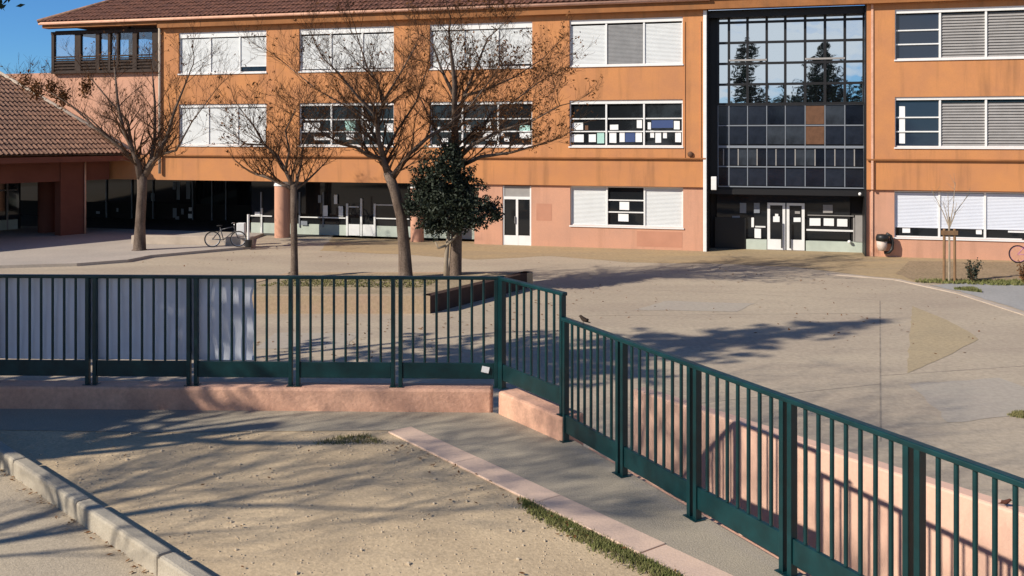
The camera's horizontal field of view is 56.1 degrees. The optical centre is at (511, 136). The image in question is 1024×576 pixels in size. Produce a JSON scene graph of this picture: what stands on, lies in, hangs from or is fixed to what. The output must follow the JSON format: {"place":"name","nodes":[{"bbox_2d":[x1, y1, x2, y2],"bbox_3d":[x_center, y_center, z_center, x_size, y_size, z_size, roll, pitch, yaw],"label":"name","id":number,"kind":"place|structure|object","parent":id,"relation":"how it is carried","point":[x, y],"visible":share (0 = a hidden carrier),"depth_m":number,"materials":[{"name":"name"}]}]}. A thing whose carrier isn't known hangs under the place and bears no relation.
{"place":"outdoors","nodes":[
{"label":"outdoors","id":0,"kind":"place"},
{"bbox_2d":[0,71,138,235],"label":"gallery wing","id":1,"kind":"structure","parent":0,"point":[41,128],"depth_m":44.96,"materials":[{"name":"brown tile"}]},
{"bbox_2d":[0,468,154,575],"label":"street","id":2,"kind":"structure","parent":0,"point":[38,539],"depth_m":6.63,"materials":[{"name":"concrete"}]},
{"bbox_2d":[0,441,211,575],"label":"kerb","id":3,"kind":"structure","parent":2,"relation":"on","point":[144,550],"depth_m":6.80,"materials":[{"name":"concrete"}]},
{"bbox_2d":[0,226,263,267],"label":"pavement","id":4,"kind":"structure","parent":0,"point":[27,247],"depth_m":39.63,"materials":[{"name":"concrete"}]},
{"bbox_2d":[1,16,257,250],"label":"plane tree","id":5,"kind":"object","parent":4,"relation":"on","point":[143,174],"visible":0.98,"depth_m":38.51,"materials":[{"name":"brown plant"}]},
{"bbox_2d":[131,235,253,245],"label":"wall","id":6,"kind":"structure","parent":4,"relation":"on","point":[179,239],"depth_m":40.63,"materials":[{"name":"beige concrete"}]},
{"bbox_2d":[204,222,246,246],"bbox_3d":[-11.894,4.087,39.850,1.704,1.015,0.572,0,-6,-8],"label":"bicycle","id":7,"kind":"object","parent":4,"relation":"on","point":[223,239],"visible":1,"depth_m":39.83,"materials":[{"name":"black metal"}]},
{"bbox_2d":[236,223,245,235],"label":"white crate","id":8,"kind":"object","parent":4,"relation":"on","point":[241,227],"visible":0.66,"depth_m":41.33,"materials":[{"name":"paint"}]},
{"bbox_2d":[245,214,251,246],"bbox_3d":[-10.931,3.915,39.798,0.320,1.350,0.304,0,0,0],"label":"white post","id":9,"kind":"object","parent":4,"relation":"on","point":[248,241],"visible":1,"depth_m":39.76,"materials":[{"name":"metal"}]},
{"bbox_2d":[0,430,676,575],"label":"dirt ground","id":10,"kind":"structure","parent":0,"point":[323,510],"depth_m":7.20,"materials":[{"name":"beige gravel"}]},
{"bbox_2d":[0,437,678,574],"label":"fallen leaves","id":11,"kind":"object","parent":10,"relation":"on","point":[574,536],"visible":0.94,"depth_m":7.04,"materials":[{"name":"brown plant"}]},
{"bbox_2d":[311,432,385,444],"bbox_3d":[-1.484,2.748,8.749,0.695,0.044,0.302,0,0,0],"label":"grass patch","id":12,"kind":"object","parent":10,"relation":"on","point":[347,438],"visible":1,"depth_m":8.72,"materials":[{"name":"plant"}]},
{"bbox_2d":[388,427,732,575],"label":"path edging","id":13,"kind":"object","parent":10,"relation":"on","point":[634,540],"visible":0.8,"depth_m":7.14,"materials":[{"name":"pink concrete"}]},
{"bbox_2d":[517,494,684,575],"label":"grass strip","id":14,"kind":"object","parent":10,"relation":"on","point":[605,546],"depth_m":6.52,"materials":[{"name":"green plant"}]},
{"bbox_2d":[260,279,434,287],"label":"planter grass","id":15,"kind":"structure","parent":0,"point":[408,284],"depth_m":27.65,"materials":[{"name":"green plant"}]},
{"bbox_2d":[0,409,804,575],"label":"path","id":16,"kind":"structure","parent":0,"point":[575,471],"depth_m":8.56,"materials":[{"name":"concrete"}]},
{"bbox_2d":[559,317,1023,575],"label":"railing","id":17,"kind":"object","parent":16,"relation":"on","point":[788,547],"visible":1,"depth_m":6.20,"materials":[{"name":"green metal"}]},
{"bbox_2d":[579,315,590,323],"bbox_3d":[0.635,1.606,8.402,0.119,0.077,0.042,0,0,30],"label":"bird","id":18,"kind":"object","parent":17,"relation":"on","point":[582,318],"visible":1,"depth_m":8.39},
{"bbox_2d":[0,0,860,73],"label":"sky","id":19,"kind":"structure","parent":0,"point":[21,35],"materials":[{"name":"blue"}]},
{"bbox_2d":[0,235,1023,506],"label":"yard","id":20,"kind":"structure","parent":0,"point":[818,355],"depth_m":22.76,"materials":[{"name":"beige concrete"}]},
{"bbox_2d":[0,0,24,10],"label":"pine tree","id":21,"kind":"object","parent":20,"relation":"on","point":[2,6],"visible":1,"depth_m":15.69,"materials":[{"name":"green plant"}]},
{"bbox_2d":[0,380,492,412],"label":"wall","id":22,"kind":"structure","parent":20,"relation":"on","point":[250,396],"depth_m":9.71,"materials":[{"name":"pink concrete"}]},
{"bbox_2d":[0,274,497,387],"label":"railing","id":23,"kind":"object","parent":22,"relation":"on","point":[310,368],"visible":0.99,"depth_m":9.78,"materials":[{"name":"green metal"}]},
{"bbox_2d":[0,278,253,359],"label":"sheet","id":24,"kind":"object","parent":23,"relation":"hanging from","point":[136,319],"visible":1,"depth_m":9.88,"materials":[{"name":"white fabric"}]},
{"bbox_2d":[481,366,489,372],"bbox_3d":[-0.269,2.355,9.693,0.076,0.060,0.012,12,0,0],"label":"paper tag","id":25,"kind":"object","parent":23,"relation":"attached to","point":[485,369],"visible":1,"depth_m":9.69,"materials":[{"name":"white paper"}]},
{"bbox_2d":[256,333,355,348],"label":"asphalt repair","id":26,"kind":"structure","parent":20,"relation":"on","point":[316,341],"depth_m":21.97,"materials":[{"name":"grey asphalt"}]},
{"bbox_2d":[252,271,532,313],"bbox_3d":[-4.004,4.475,27.748,9.298,0.490,4.798,0,0,0],"label":"planter","id":27,"kind":"object","parent":20,"relation":"on","point":[525,276],"visible":0.47,"depth_m":26.09,"materials":[{"name":"concrete"}]},
{"bbox_2d":[189,70,358,274],"bbox_3d":[-7.249,1.079,28.750,4.972,6.442,3.682,0,0,0],"label":"plane tree","id":28,"kind":"object","parent":27,"relation":"in","point":[293,187],"visible":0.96,"depth_m":28.81,"materials":[{"name":"brown plant"}]},
{"bbox_2d":[233,0,537,275],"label":"plane tree","id":29,"kind":"object","parent":27,"relation":"in","point":[374,117],"visible":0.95,"depth_m":28.58,"materials":[{"name":"brown plant"}]},
{"bbox_2d":[401,138,504,275],"bbox_3d":[-1.749,2.158,28.648,3.086,4.192,2.396,0,0,0],"label":"evergreen tree","id":30,"kind":"object","parent":27,"relation":"on","point":[428,202],"visible":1,"depth_m":28.41,"materials":[{"name":"green plant"}]},
{"bbox_2d":[382,0,603,275],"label":"plane tree","id":31,"kind":"object","parent":27,"relation":"in","point":[455,265],"visible":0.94,"depth_m":29.19,"materials":[{"name":"brown plant"}]},
{"bbox_2d":[0,0,1023,260],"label":"school building","id":32,"kind":"structure","parent":20,"relation":"on","point":[858,126],"depth_m":39.93,"materials":[{"name":"orange paint"}]},
{"bbox_2d":[177,104,265,146],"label":"window","id":33,"kind":"structure","parent":32,"relation":"in","point":[213,137],"depth_m":45.21,"materials":[{"name":"white paint"}]},
{"bbox_2d":[177,30,266,74],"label":"window","id":34,"kind":"structure","parent":32,"relation":"in","point":[257,65],"depth_m":45.05,"materials":[{"name":"white paint"}]},
{"bbox_2d":[298,26,393,72],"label":"window","id":35,"kind":"structure","parent":32,"relation":"in","point":[385,43],"depth_m":43.43,"materials":[{"name":"white paint"}]},
{"bbox_2d":[300,102,393,146],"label":"window","id":36,"kind":"structure","parent":32,"relation":"in","point":[328,144],"depth_m":43.59,"materials":[{"name":"black glass"}]},
{"bbox_2d":[430,21,531,69],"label":"window","id":37,"kind":"structure","parent":32,"relation":"in","point":[473,26],"depth_m":41.67,"materials":[{"name":"white paint"}]},
{"bbox_2d":[429,101,532,147],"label":"window","id":38,"kind":"structure","parent":32,"relation":"in","point":[505,144],"depth_m":41.66,"materials":[{"name":"black glass"}]},
{"bbox_2d":[503,186,530,245],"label":"door","id":39,"kind":"structure","parent":32,"relation":"in","point":[516,208],"depth_m":41.43,"materials":[{"name":"white paint"}]},
{"bbox_2d":[568,99,683,147],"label":"window","id":40,"kind":"structure","parent":32,"relation":"in","point":[621,126],"depth_m":40.09,"materials":[{"name":"black glass"}]},
{"bbox_2d":[569,186,683,229],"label":"window","id":41,"kind":"structure","parent":32,"relation":"in","point":[598,206],"depth_m":40.28,"materials":[{"name":"white paint"}]},
{"bbox_2d":[570,17,683,66],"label":"window","id":42,"kind":"structure","parent":32,"relation":"in","point":[658,44],"depth_m":40.05,"materials":[{"name":"white paint"}]},
{"bbox_2d":[767,203,784,249],"bbox_3d":[10.906,3.713,39.618,0.715,1.934,0.176,0,0,15],"label":"door","id":43,"kind":"structure","parent":32,"relation":"in","point":[775,227],"depth_m":39.64,"materials":[{"name":"white paint"}]},
{"bbox_2d":[787,203,804,250],"bbox_3d":[11.641,3.713,39.416,0.708,1.934,0.176,0,0,15],"label":"door","id":44,"kind":"structure","parent":32,"relation":"in","point":[795,211],"depth_m":39.42,"materials":[{"name":"white paint"}]},
{"bbox_2d":[876,232,893,253],"bbox_3d":[14.441,4.138,37.190,0.673,0.857,0.480,0,0,-5],"label":"litter bin","id":45,"kind":"object","parent":32,"relation":"attached to","point":[882,241],"visible":1,"depth_m":37.07,"materials":[{"name":"black plastic"}]},
{"bbox_2d":[894,5,1023,60],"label":"window","id":46,"kind":"structure","parent":32,"relation":"in","point":[986,35],"depth_m":36.71,"materials":[{"name":"white paint"}]},
{"bbox_2d":[894,96,1023,148],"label":"window","id":47,"kind":"structure","parent":32,"relation":"in","point":[985,124],"depth_m":36.71,"materials":[{"name":"white paint"}]},
{"bbox_2d":[894,191,1023,241],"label":"window","id":48,"kind":"structure","parent":32,"relation":"in","point":[982,216],"depth_m":36.83,"materials":[{"name":"white paint"}]},
{"bbox_2d":[499,388,583,445],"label":"wall","id":49,"kind":"structure","parent":20,"relation":"on","point":[529,410],"depth_m":9.11,"materials":[{"name":"pink concrete"}]},
{"bbox_2d":[497,275,566,415],"bbox_3d":[0.177,1.975,9.228,0.100,1.130,1.171,0,0,-31],"label":"railing","id":50,"kind":"object","parent":49,"relation":"on","point":[540,387],"visible":0.96,"depth_m":9.21,"materials":[{"name":"green metal"}]},
{"bbox_2d":[635,301,754,311],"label":"asphalt repair","id":51,"kind":"structure","parent":20,"relation":"on","point":[697,306],"depth_m":26.48,"materials":[{"name":"grey asphalt"}]},
{"bbox_2d":[588,448,809,575],"bbox_3d":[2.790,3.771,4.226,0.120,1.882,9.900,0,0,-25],"label":"curb","id":52,"kind":"structure","parent":20,"relation":"on","point":[727,528],"depth_m":7.09,"materials":[{"name":"pink concrete"}]},
{"bbox_2d":[612,289,1020,441],"bbox_3d":[6.145,4.704,22.143,9.481,0.013,14.738,0,0,0],"label":"yard joint","id":53,"kind":"object","parent":20,"relation":"on","point":[835,313],"visible":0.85,"depth_m":20.91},
{"bbox_2d":[634,387,1023,575],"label":"ramp wall","id":54,"kind":"structure","parent":20,"relation":"on","point":[984,535],"depth_m":9.91,"materials":[{"name":"pink concrete"}]},
{"bbox_2d":[998,499,1011,506],"bbox_3d":[4.396,3.262,8.557,0.119,0.077,0.042,0,0,30],"label":"bird","id":55,"kind":"object","parent":54,"relation":"on","point":[1007,501],"visible":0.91,"depth_m":8.54},
{"bbox_2d":[825,273,1023,315],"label":"flush kerb","id":56,"kind":"structure","parent":20,"relation":"on","point":[981,300],"depth_m":29.05,"materials":[{"name":"beige concrete"}]},
{"bbox_2d":[907,306,977,372],"bbox_3d":[10.116,4.694,22.513,1.485,0.001,8.203,0,0,23],"label":"sand patch","id":57,"kind":"object","parent":20,"relation":"on","point":[930,335],"visible":1,"depth_m":22.29,"materials":[{"name":"beige sand"}]},
{"bbox_2d":[909,378,1023,421],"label":"asphalt repair","id":58,"kind":"structure","parent":20,"relation":"on","point":[963,401],"depth_m":17.26,"materials":[{"name":"grey asphalt"}]},
{"bbox_2d":[1007,409,1023,417],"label":"grass patch","id":59,"kind":"object","parent":20,"relation":"on","point":[1018,414],"visible":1,"depth_m":16.14,"materials":[{"name":"green plant"}]},
{"bbox_2d":[320,235,1022,283],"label":"paving","id":60,"kind":"structure","parent":0,"point":[857,263],"depth_m":37.83,"materials":[{"name":"beige concrete"}]},
{"bbox_2d":[915,277,1023,285],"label":"grass verge","id":61,"kind":"object","parent":60,"relation":"on","point":[1015,281],"depth_m":30.66,"materials":[{"name":"green plant"}]},
{"bbox_2d":[931,178,969,281],"bbox_3d":[14.189,2.948,30.930,1.305,3.520,0.611,0,0,7],"label":"young tree","id":62,"kind":"object","parent":61,"relation":"on","point":[949,232],"visible":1,"depth_m":30.81,"materials":[{"name":"brown plant"}]},
{"bbox_2d":[896,261,1023,281],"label":"planting bed","id":63,"kind":"object","parent":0,"point":[917,270],"visible":0.81,"depth_m":33.54,"materials":[{"name":"brown soil"}]},
{"bbox_2d":[963,257,983,280],"bbox_3d":[14.799,4.273,30.835,0.582,0.840,0.526,0,0,36],"label":"shrub","id":64,"kind":"object","parent":63,"relation":"on","point":[972,275],"visible":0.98,"depth_m":30.78,"materials":[{"name":"green plant"}]},
{"bbox_2d":[1008,238,1023,262],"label":"bicycle","id":65,"kind":"object","parent":63,"relation":"on","point":[1022,247],"visible":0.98,"depth_m":35.55,"materials":[{"name":"red rubber"}]},
{"bbox_2d":[1016,259,1023,281],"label":"shrub","id":66,"kind":"object","parent":63,"relation":"on","point":[1021,276],"visible":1,"depth_m":30.56,"materials":[{"name":"brown plant"}]},
{"bbox_2d":[930,283,1023,310],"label":"concrete path","id":67,"kind":"structure","parent":0,"point":[1011,295],"depth_m":28.84,"materials":[{"name":"grey concrete"}]},
{"bbox_2d":[953,285,982,292],"bbox_3d":[13.998,4.635,29.291,0.619,0.110,0.871,0,0,-42],"label":"grass patch","id":68,"kind":"object","parent":67,"relation":"on","point":[971,288],"visible":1,"depth_m":29.20,"materials":[{"name":"green plant"}]}
]}

